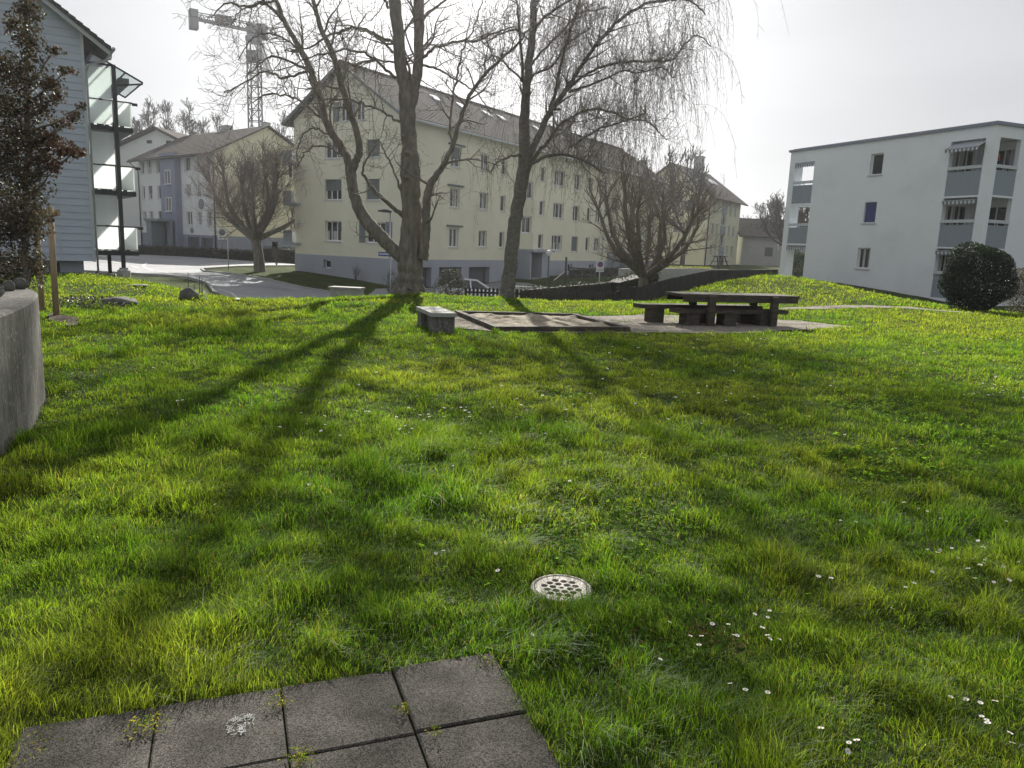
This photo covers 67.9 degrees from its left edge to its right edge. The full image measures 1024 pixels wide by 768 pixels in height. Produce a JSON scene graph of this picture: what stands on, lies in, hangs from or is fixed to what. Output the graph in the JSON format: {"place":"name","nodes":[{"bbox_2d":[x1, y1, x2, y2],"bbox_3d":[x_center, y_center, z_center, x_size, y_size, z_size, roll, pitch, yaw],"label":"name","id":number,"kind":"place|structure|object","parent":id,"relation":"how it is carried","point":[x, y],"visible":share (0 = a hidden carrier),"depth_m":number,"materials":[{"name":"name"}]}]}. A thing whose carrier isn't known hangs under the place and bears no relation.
{"place":"outdoors","nodes":[
{"label":"outdoors","id":0,"kind":"place"},
{"bbox_2d":[7,653,562,767],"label":"pavement","id":1,"kind":"structure","parent":0,"point":[353,722],"depth_m":2.48,"materials":[{"name":"concrete"}]},
{"bbox_2d":[226,713,254,734],"bbox_3d":[-0.889,1.111,2.488,0.090,0.001,0.116,2,10,0],"label":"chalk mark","id":2,"kind":"object","parent":1,"relation":"on","point":[244,716],"visible":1,"depth_m":2.50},
{"bbox_2d":[0,646,508,767],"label":"weeds","id":3,"kind":"object","parent":1,"relation":"on","point":[301,756],"visible":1,"depth_m":2.44,"materials":[{"name":"green plant"}]},
{"bbox_2d":[84,254,540,298],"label":"road","id":4,"kind":"structure","parent":0,"point":[241,286],"depth_m":51.17,"materials":[{"name":"asphalt"}]},
{"bbox_2d":[435,278,499,297],"bbox_3d":[-2.439,-5.434,44.802,4.213,1.485,2.082,2,10,0],"label":"parked car","id":5,"kind":"object","parent":4,"relation":"on","point":[472,283],"visible":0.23,"depth_m":44.03,"materials":[{"name":"silver metal"}]},
{"bbox_2d":[0,259,1023,767],"bbox_3d":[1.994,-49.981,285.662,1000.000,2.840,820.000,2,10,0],"label":"ground","id":6,"kind":"structure","parent":0,"point":[292,275],"depth_m":4.61,"materials":[{"name":"plant"}]},
{"bbox_2d":[0,284,45,455],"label":"planter wall","id":7,"kind":"structure","parent":6,"relation":"on","point":[22,391],"depth_m":5.90,"materials":[{"name":"concrete"}]},
{"bbox_2d":[4,280,14,290],"bbox_3d":[-4.819,-0.930,7.288,0.092,0.133,0.093,11,14,40],"label":"stone","id":8,"kind":"object","parent":7,"relation":"on","point":[9,285],"visible":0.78,"depth_m":7.26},
{"bbox_2d":[13,278,27,288],"bbox_3d":[-4.901,-0.999,7.578,0.134,0.119,0.128,-6,13,-39],"label":"stone","id":9,"kind":"object","parent":7,"relation":"on","point":[21,283],"visible":0.81,"depth_m":7.55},
{"bbox_2d":[1,365,90,481],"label":"wall foot leaves","id":10,"kind":"object","parent":6,"relation":"on","point":[53,406],"visible":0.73,"depth_m":6.89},
{"bbox_2d":[34,206,59,314],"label":"tree stakes","id":11,"kind":"object","parent":6,"relation":"on","point":[53,273],"visible":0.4,"depth_m":13.42,"materials":[{"name":"wood"}]},
{"bbox_2d":[47,313,83,325],"bbox_3d":[-7.708,-1.117,13.110,0.468,0.033,2.102,-5,13,-36],"label":"rock","id":12,"kind":"object","parent":6,"relation":"on","point":[58,318],"visible":0.83,"depth_m":13.17,"materials":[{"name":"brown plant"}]},
{"bbox_2d":[0,0,142,277],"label":"blue clapboard house","id":13,"kind":"structure","parent":6,"relation":"on","point":[78,199],"depth_m":32.96,"materials":[{"name":"wood"}]},
{"bbox_2d":[45,272,125,276],"bbox_3d":[-18.055,-4.578,31.843,2.539,0.342,3.002,2,10,0],"label":"ivy","id":14,"kind":"object","parent":6,"relation":"on","point":[107,274],"visible":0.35,"depth_m":32.05,"materials":[{"name":"green plant"}]},
{"bbox_2d":[44,294,131,311],"bbox_3d":[-8.996,-1.743,16.248,1.608,0.172,3.726,-4,12,-29],"label":"ivy","id":15,"kind":"object","parent":6,"relation":"on","point":[79,303],"visible":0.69,"depth_m":16.02,"materials":[{"name":"green plant"}]},
{"bbox_2d":[101,297,139,305],"bbox_3d":[-8.401,-1.727,16.306,0.767,0.278,0.486,2,10,0],"label":"boulder","id":16,"kind":"object","parent":6,"relation":"on","point":[121,299],"visible":0.49,"depth_m":16.12,"materials":[{"name":"stone"}]},
{"bbox_2d":[90,126,188,244],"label":"pale gabled house","id":17,"kind":"structure","parent":6,"relation":"on","point":[144,141],"depth_m":100.55,"materials":[{"name":"white paint"}]},
{"bbox_2d":[132,96,168,134],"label":"distant bare tree","id":18,"kind":"object","parent":6,"relation":"on","point":[147,114],"visible":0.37,"depth_m":127.34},
{"bbox_2d":[84,270,241,298],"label":"kerb","id":19,"kind":"structure","parent":6,"relation":"on","point":[211,288],"depth_m":43.07,"materials":[{"name":"concrete"}]},
{"bbox_2d":[95,245,252,260],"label":"hedge","id":20,"kind":"object","parent":6,"relation":"on","point":[241,254],"visible":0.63,"depth_m":75.46,"materials":[{"name":"green plant"}]},
{"bbox_2d":[156,97,201,134],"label":"distant bare tree","id":21,"kind":"object","parent":6,"relation":"on","point":[188,119],"visible":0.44,"depth_m":119.48,"materials":[{"name":"plant"}]},
{"bbox_2d":[179,288,200,299],"bbox_3d":[-7.765,-2.093,18.326,0.447,0.457,0.426,10,13,38],"label":"boulder","id":22,"kind":"object","parent":6,"relation":"on","point":[187,292],"visible":0.58,"depth_m":18.21,"materials":[{"name":"stone"}]},
{"bbox_2d":[194,111,222,133],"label":"distant bare tree","id":23,"kind":"object","parent":6,"relation":"on","point":[205,124],"visible":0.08,"depth_m":143.20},
{"bbox_2d":[126,122,294,251],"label":"junction apartment house","id":24,"kind":"structure","parent":6,"relation":"on","point":[165,199],"depth_m":82.61,"materials":[{"name":"beige paint"}]},
{"bbox_2d":[163,170,170,184],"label":"window","id":25,"kind":"structure","parent":24,"relation":"in","point":[167,172],"depth_m":82.73,"materials":[{"name":"white glass"}]},
{"bbox_2d":[164,197,171,211],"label":"window","id":26,"kind":"structure","parent":24,"relation":"in","point":[168,199],"depth_m":83.25,"materials":[{"name":"white glass"}]},
{"bbox_2d":[191,237,198,248],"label":"garage door","id":27,"kind":"structure","parent":24,"relation":"in","point":[194,240],"depth_m":82.46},
{"bbox_2d":[204,238,212,249],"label":"garage door","id":28,"kind":"structure","parent":24,"relation":"in","point":[208,243],"depth_m":80.59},
{"bbox_2d":[218,228,228,269],"bbox_3d":[-21.733,-10.051,57.282,0.744,3.308,0.102,1,10,-6],"label":"traffic sign","id":29,"kind":"object","parent":6,"relation":"on","point":[223,231],"visible":0.73,"depth_m":57.07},
{"bbox_2d":[188,8,274,127],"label":"tower crane","id":30,"kind":"object","parent":6,"relation":"on","point":[195,20],"visible":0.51,"depth_m":121.78,"materials":[{"name":"metal"}]},
{"bbox_2d":[178,131,307,271],"bbox_3d":[-18.539,-13.017,54.660,11.163,10.032,9.767,2,10,0],"label":"pollard tree","id":31,"kind":"object","parent":6,"relation":"on","point":[253,231],"visible":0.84,"depth_m":53.64,"materials":[{"name":"brown plant"}]},
{"bbox_2d":[262,246,294,262],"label":"hedge","id":32,"kind":"object","parent":6,"relation":"on","point":[286,255],"visible":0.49,"depth_m":71.75,"materials":[{"name":"green plant"}]},
{"bbox_2d":[270,111,293,142],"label":"distant bare tree","id":33,"kind":"object","parent":6,"relation":"on","point":[278,128],"visible":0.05,"depth_m":133.35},
{"bbox_2d":[200,265,365,296],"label":"kerb","id":34,"kind":"structure","parent":6,"relation":"on","point":[205,270],"depth_m":51.86,"materials":[{"name":"concrete"}]},
{"bbox_2d":[328,286,365,296],"bbox_3d":[-6.715,-3.332,30.925,1.340,1.217,0.718,4,10,7],"label":"utility cabinet","id":35,"kind":"object","parent":6,"relation":"on","point":[339,291],"visible":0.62,"depth_m":30.62,"materials":[{"name":"concrete"}]},
{"bbox_2d":[172,0,555,294],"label":"bare tree","id":36,"kind":"object","parent":6,"relation":"on","point":[409,253],"visible":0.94,"depth_m":21.81,"materials":[{"name":"brown plant"}]},
{"bbox_2d":[377,209,391,286],"bbox_3d":[-7.458,-7.467,44.437,0.840,5.353,0.840,2,10,0],"label":"street lamp","id":37,"kind":"object","parent":6,"relation":"on","point":[385,210],"visible":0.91,"depth_m":44.07,"materials":[{"name":"metal"}]},
{"bbox_2d":[378,252,390,291],"bbox_3d":[-6.593,-5.433,39.714,0.792,2.951,0.189,2,10,0],"label":"street name sign","id":38,"kind":"object","parent":6,"relation":"on","point":[383,254],"visible":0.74,"depth_m":39.48,"materials":[{"name":"metal"}]},
{"bbox_2d":[383,269,397,293],"bbox_3d":[-6.859,-5.644,43.747,1.138,2.025,0.770,-5,13,-36],"label":"bare shrub","id":39,"kind":"object","parent":6,"relation":"on","point":[392,283],"visible":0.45,"depth_m":43.68,"materials":[{"name":"brown plant"}]},
{"bbox_2d":[416,306,456,332],"bbox_3d":[-1.422,-1.161,14.136,0.460,0.440,1.339,-1,11,-19],"label":"concrete bench","id":40,"kind":"object","parent":6,"relation":"on","point":[435,319],"visible":0.83,"depth_m":13.61,"materials":[{"name":"concrete"}]},
{"bbox_2d":[433,268,465,295],"bbox_3d":[-3.019,-4.679,37.772,1.605,2.134,1.667,-6,13,-39],"label":"round bush","id":41,"kind":"object","parent":6,"relation":"on","point":[449,281],"visible":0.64,"depth_m":37.48,"materials":[{"name":"green plant"}]},
{"bbox_2d":[281,60,662,286],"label":"apartment building","id":42,"kind":"structure","parent":6,"relation":"on","point":[323,240],"depth_m":55.82,"materials":[{"name":"beige paint"}]},
{"bbox_2d":[323,179,341,200],"bbox_3d":[-12.587,-13.701,53.801,1.760,1.470,0.300,9,12,31],"label":"window","id":43,"kind":"structure","parent":42,"relation":"in","point":[333,187],"depth_m":53.91,"materials":[{"name":"grey glass"}]},
{"bbox_2d":[323,142,341,159],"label":"window","id":44,"kind":"structure","parent":42,"relation":"in","point":[330,153],"depth_m":53.55,"materials":[{"name":"white glass"}]},
{"bbox_2d":[324,221,341,241],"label":"window","id":45,"kind":"structure","parent":42,"relation":"in","point":[334,228],"depth_m":54.42,"materials":[{"name":"grey glass"}]},
{"bbox_2d":[333,102,348,121],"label":"window","id":46,"kind":"structure","parent":42,"relation":"in","point":[336,104],"depth_m":52.56,"materials":[{"name":"grey glass"}]},
{"bbox_2d":[356,101,363,120],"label":"window","id":47,"kind":"structure","parent":42,"relation":"in","point":[359,118],"depth_m":51.71,"materials":[{"name":"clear glass"}]},
{"bbox_2d":[365,179,379,200],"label":"window","id":48,"kind":"structure","parent":42,"relation":"in","point":[371,197],"depth_m":51.94,"materials":[{"name":"grey glass"}]},
{"bbox_2d":[365,139,380,157],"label":"window","id":49,"kind":"structure","parent":42,"relation":"in","point":[377,155],"depth_m":51.45,"materials":[{"name":"grey glass"}]},
{"bbox_2d":[359,222,391,243],"bbox_3d":[-9.323,-10.387,52.279,2.990,1.500,0.300,9,12,31],"label":"window","id":50,"kind":"structure","parent":42,"relation":"in","point":[370,240],"depth_m":52.68,"materials":[{"name":"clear glass"}]},
{"bbox_2d":[439,267,456,285],"bbox_3d":[-4.977,-7.673,56.677,0.060,2.080,2.800,9,12,31],"label":"garage door","id":51,"kind":"structure","parent":42,"relation":"in","point":[441,270],"depth_m":56.47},
{"bbox_2d":[448,228,459,247],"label":"window","id":52,"kind":"structure","parent":42,"relation":"in","point":[452,232],"depth_m":56.36,"materials":[{"name":"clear glass"}]},
{"bbox_2d":[449,188,460,208],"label":"window","id":53,"kind":"structure","parent":42,"relation":"in","point":[452,204],"depth_m":55.86,"materials":[{"name":"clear glass"}]},
{"bbox_2d":[450,148,461,168],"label":"window","id":54,"kind":"structure","parent":42,"relation":"in","point":[456,164],"depth_m":55.37,"materials":[{"name":"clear glass"}]},
{"bbox_2d":[469,267,484,281],"bbox_3d":[-2.977,-8.177,59.868,0.060,2.080,2.900,9,12,31],"label":"garage door","id":55,"kind":"structure","parent":42,"relation":"in","point":[478,273],"depth_m":60.13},
{"bbox_2d":[478,230,487,247],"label":"window","id":56,"kind":"structure","parent":42,"relation":"in","point":[481,244],"depth_m":59.57,"materials":[{"name":"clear glass"}]},
{"bbox_2d":[479,192,488,210],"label":"window","id":57,"kind":"structure","parent":42,"relation":"in","point":[483,202],"depth_m":59.07,"materials":[{"name":"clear glass"}]},
{"bbox_2d":[480,154,488,172],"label":"window","id":58,"kind":"structure","parent":42,"relation":"in","point":[484,158],"depth_m":58.49,"materials":[{"name":"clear glass"}]},
{"bbox_2d":[500,195,505,212],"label":"window","id":59,"kind":"structure","parent":42,"relation":"in","point":[502,196],"depth_m":61.40,"materials":[{"name":"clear glass"}]},
{"bbox_2d":[522,217,531,233],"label":"window","id":60,"kind":"structure","parent":42,"relation":"in","point":[525,220],"depth_m":64.95,"materials":[{"name":"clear glass"}]},
{"bbox_2d":[526,182,533,199],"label":"window","id":61,"kind":"structure","parent":42,"relation":"in","point":[529,183],"depth_m":64.66,"materials":[{"name":"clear glass"}]},
{"bbox_2d":[551,235,562,250],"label":"window","id":62,"kind":"structure","parent":42,"relation":"in","point":[556,239],"depth_m":69.83,"materials":[{"name":"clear glass"}]},
{"bbox_2d":[553,202,563,219],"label":"window","id":63,"kind":"structure","parent":42,"relation":"in","point":[557,207],"depth_m":69.24,"materials":[{"name":"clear glass"}]},
{"bbox_2d":[554,170,565,187],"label":"window","id":64,"kind":"structure","parent":42,"relation":"in","point":[559,176],"depth_m":68.76,"materials":[{"name":"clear glass"}]},
{"bbox_2d":[571,236,577,252],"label":"window","id":65,"kind":"structure","parent":42,"relation":"in","point":[574,239],"depth_m":72.71,"materials":[{"name":"grey glass"}]},
{"bbox_2d":[572,205,578,221],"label":"window","id":66,"kind":"structure","parent":42,"relation":"in","point":[575,208],"depth_m":72.19,"materials":[{"name":"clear glass"}]},
{"bbox_2d":[514,286,548,297],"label":"retaining wall","id":67,"kind":"structure","parent":6,"relation":"on","point":[519,288],"depth_m":41.61,"materials":[{"name":"concrete"}]},
{"bbox_2d":[464,287,620,301],"bbox_3d":[1.062,-2.793,26.999,5.522,1.234,0.135,2,10,0],"label":"picket fence","id":68,"kind":"object","parent":6,"relation":"on","point":[566,295],"visible":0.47,"depth_m":26.87,"materials":[{"name":"wood"}]},
{"bbox_2d":[553,257,566,286],"bbox_3d":[3.009,-6.567,48.105,0.139,2.894,1.367,11,13,38],"label":"stair handrail","id":69,"kind":"object","parent":6,"relation":"on","point":[564,273],"visible":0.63,"depth_m":48.33,"materials":[{"name":"metal"}]},
{"bbox_2d":[530,574,592,603],"bbox_3d":[0.233,0.987,3.600,0.298,0.056,0.298,2,10,0],"label":"drain cover","id":70,"kind":"object","parent":6,"relation":"on","point":[551,581],"visible":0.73,"depth_m":3.62,"materials":[{"name":"metal"}]},
{"bbox_2d":[568,267,595,284],"bbox_3d":[4.850,-7.008,52.563,2.888,2.072,0.069,-8,15,-44],"label":"handrail","id":71,"kind":"object","parent":6,"relation":"on","point":[582,274],"visible":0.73,"depth_m":52.40,"materials":[{"name":"metal"}]},
{"bbox_2d":[520,271,661,300],"bbox_3d":[4.207,-4.625,37.705,7.666,2.432,3.214,-1,11,-16],"label":"hedge","id":72,"kind":"object","parent":6,"relation":"on","point":[611,285],"visible":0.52,"depth_m":36.84,"materials":[{"name":"green plant"}]},
{"bbox_2d":[567,267,627,277],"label":"hedge","id":73,"kind":"object","parent":6,"relation":"on","point":[610,271],"visible":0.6,"depth_m":68.94,"materials":[{"name":"green plant"}]},
{"bbox_2d":[596,260,603,280],"bbox_3d":[5.228,-6.098,45.637,0.451,2.632,0.116,2,10,0],"label":"traffic sign","id":74,"kind":"object","parent":6,"relation":"on","point":[599,265],"visible":0.92,"depth_m":45.42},
{"bbox_2d":[199,368,1023,686],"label":"clover","id":75,"kind":"object","parent":6,"relation":"on","point":[557,534],"visible":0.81,"depth_m":4.55,"materials":[{"name":"green plant"}]},
{"bbox_2d":[436,0,788,297],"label":"birch tree","id":76,"kind":"object","parent":6,"relation":"on","point":[527,159],"visible":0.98,"depth_m":21.37,"materials":[{"name":"brown plant"}]},
{"bbox_2d":[509,537,754,662],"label":"fallen leaves","id":77,"kind":"object","parent":6,"relation":"on","point":[739,646],"visible":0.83,"depth_m":3.17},
{"bbox_2d":[569,132,732,285],"bbox_3d":[6.521,-7.586,35.417,7.779,7.605,7.446,2,10,0],"label":"cherry tree","id":78,"kind":"object","parent":6,"relation":"on","point":[640,267],"visible":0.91,"depth_m":34.89,"materials":[{"name":"brown plant"}]},
{"bbox_2d":[452,311,853,333],"bbox_3d":[3.201,-1.348,16.835,10.084,0.012,4.224,0,11,-14],"label":"gravel pad","id":79,"kind":"object","parent":6,"relation":"on","point":[636,324],"visible":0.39,"depth_m":16.60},
{"bbox_2d":[455,310,630,331],"bbox_3d":[0.521,-1.301,15.931,2.780,0.160,3.182,-1,11,-17],"label":"sandbox","id":80,"kind":"object","parent":79,"relation":"on","point":[530,321],"visible":0.99,"depth_m":15.52,"materials":[{"name":"sand"}]},
{"bbox_2d":[633,303,762,322],"bbox_3d":[4.281,-1.579,17.490,3.165,0.500,0.390,-1,11,-18],"label":"picnic bench","id":81,"kind":"object","parent":79,"relation":"on","point":[654,312],"visible":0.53,"depth_m":17.16,"materials":[{"name":"wood"}]},
{"bbox_2d":[669,308,788,325],"bbox_3d":[4.879,-1.459,17.107,2.851,0.450,0.390,-1,11,-18],"label":"picnic bench","id":82,"kind":"object","parent":79,"relation":"on","point":[724,316],"visible":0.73,"depth_m":16.92,"materials":[{"name":"wood"}]},
{"bbox_2d":[665,291,799,326],"bbox_3d":[4.998,-1.647,17.242,3.000,0.780,0.913,-1,11,-18],"label":"picnic table","id":83,"kind":"object","parent":79,"relation":"on","point":[751,299],"visible":0.81,"depth_m":16.94,"materials":[{"name":"wood"}]},
{"bbox_2d":[633,145,709,260],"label":"distant bare tree","id":84,"kind":"object","parent":6,"relation":"on","point":[672,170],"visible":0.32,"depth_m":84.51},
{"bbox_2d":[644,163,713,265],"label":"distant bare tree","id":85,"kind":"object","parent":6,"relation":"on","point":[687,187],"visible":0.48,"depth_m":77.64,"materials":[{"name":"plant"}]},
{"bbox_2d":[667,266,712,268],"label":"flowers","id":86,"kind":"object","parent":6,"relation":"on","point":[708,267],"visible":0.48,"depth_m":58.09,"materials":[{"name":"yellow plant"}]},
{"bbox_2d":[616,269,777,301],"bbox_3d":[8.539,-4.280,34.197,1.280,1.751,17.181,10,13,35],"label":"board fence","id":87,"kind":"object","parent":6,"relation":"on","point":[652,291],"visible":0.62,"depth_m":32.41,"materials":[{"name":"wood"}]},
{"bbox_2d":[618,268,778,280],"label":"retaining wall","id":88,"kind":"structure","parent":6,"relation":"on","point":[667,273],"depth_m":54.90,"materials":[{"name":"concrete"}]},
{"bbox_2d":[654,150,747,264],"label":"cream house","id":89,"kind":"structure","parent":6,"relation":"on","point":[728,218],"depth_m":106.54,"materials":[{"name":"paint"}]},
{"bbox_2d":[709,255,729,269],"bbox_3d":[16.720,-9.725,61.438,2.072,1.282,0.678,2,10,0],"label":"climbing frame","id":90,"kind":"object","parent":6,"relation":"on","point":[721,261],"visible":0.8,"depth_m":61.21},
{"bbox_2d":[735,218,806,265],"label":"brown roofed house","id":91,"kind":"structure","parent":6,"relation":"on","point":[755,247],"depth_m":116.11,"materials":[{"name":"paint"}]},
{"bbox_2d":[764,247,772,255],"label":"window","id":92,"kind":"structure","parent":91,"relation":"in","point":[768,251],"depth_m":116.03,"materials":[{"name":"grey glass"}]},
{"bbox_2d":[753,198,799,218],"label":"distant bare tree","id":93,"kind":"object","parent":6,"relation":"on","point":[762,208],"visible":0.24,"depth_m":146.88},
{"bbox_2d":[751,207,808,245],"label":"distant bare tree","id":94,"kind":"object","parent":6,"relation":"on","point":[779,233],"visible":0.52,"depth_m":83.05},
{"bbox_2d":[764,189,809,268],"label":"distant bare tree","id":95,"kind":"object","parent":6,"relation":"on","point":[776,202],"visible":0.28,"depth_m":97.21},
{"bbox_2d":[792,251,804,277],"bbox_3d":[22.309,-9.202,59.166,2.037,2.246,1.920,2,10,0],"label":"laurel bush","id":96,"kind":"object","parent":6,"relation":"on","point":[799,257],"visible":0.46,"depth_m":58.63,"materials":[{"name":"green plant"}]},
{"bbox_2d":[779,120,1023,305],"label":"white apartment block","id":97,"kind":"structure","parent":6,"relation":"on","point":[905,213],"depth_m":45.07,"materials":[{"name":"paint"}]},
{"bbox_2d":[854,248,870,269],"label":"window","id":98,"kind":"structure","parent":97,"relation":"in","point":[864,256],"depth_m":48.24,"materials":[{"name":"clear glass"}]},
{"bbox_2d":[861,202,876,223],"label":"window","id":99,"kind":"structure","parent":97,"relation":"in","point":[870,213],"depth_m":47.62,"materials":[{"name":"blue glass"}]},
{"bbox_2d":[867,153,883,176],"bbox_3d":[22.555,-13.531,46.976,0.300,1.350,1.130,-2,11,-22],"label":"window","id":100,"kind":"structure","parent":97,"relation":"in","point":[877,163],"depth_m":47.09,"materials":[{"name":"grey glass"}]},
{"bbox_2d":[937,254,957,275],"bbox_3d":[25.117,-6.309,44.015,1.700,2.360,0.080,-2,11,-22],"label":"window","id":101,"kind":"structure","parent":97,"relation":"in","point":[942,258],"depth_m":43.72,"materials":[{"name":"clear glass"}]},
{"bbox_2d":[944,204,966,224],"bbox_3d":[25.227,-9.061,43.511,1.700,2.280,0.080,-2,11,-22],"label":"window","id":102,"kind":"structure","parent":97,"relation":"in","point":[953,212],"depth_m":43.38,"materials":[{"name":"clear glass"}]},
{"bbox_2d":[951,150,974,171],"bbox_3d":[25.341,-11.926,42.986,1.700,2.550,0.080,-2,11,-22],"label":"window","id":103,"kind":"structure","parent":97,"relation":"in","point":[964,158],"depth_m":42.86,"materials":[{"name":"glass"}]},
{"bbox_2d":[973,206,1006,225],"bbox_3d":[26.775,-8.799,42.696,0.080,2.280,2.000,-2,11,-22],"label":"window","id":104,"kind":"structure","parent":97,"relation":"in","point":[996,212],"depth_m":42.23,"materials":[{"name":"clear glass"}]},
{"bbox_2d":[981,148,1015,170],"bbox_3d":[26.889,-11.664,42.171,0.080,2.550,2.000,-2,11,-22],"label":"window","id":105,"kind":"structure","parent":97,"relation":"in","point":[1007,156],"depth_m":41.66,"materials":[{"name":"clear glass"}]},
{"bbox_2d":[937,241,1020,312],"bbox_3d":[15.755,-3.583,25.634,2.410,2.435,2.363,2,10,0],"label":"laurel bush","id":106,"kind":"object","parent":6,"relation":"on","point":[968,295],"visible":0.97,"depth_m":25.05,"materials":[{"name":"green plant"}]},
{"bbox_2d":[1002,267,1023,313],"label":"beech hedge","id":107,"kind":"object","parent":6,"relation":"on","point":[1019,292],"visible":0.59,"depth_m":26.17,"materials":[{"name":"brown plant"}]},
{"bbox_2d":[54,0,1023,220],"label":"sky","id":108,"kind":"structure","parent":0,"point":[843,70],"materials":[{"name":"white"}]},
{"bbox_2d":[779,305,1008,315],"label":"path","id":109,"kind":"structure","parent":0,"point":[836,306],"depth_m":23.30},
{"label":"planter soil","id":110,"kind":"structure","parent":0,"visible":0},
{"bbox_2d":[0,0,90,291],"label":"red leaved tree","id":111,"kind":"object","parent":110,"relation":"on","point":[17,208],"visible":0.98,"depth_m":7.60,"materials":[{"name":"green plant"}]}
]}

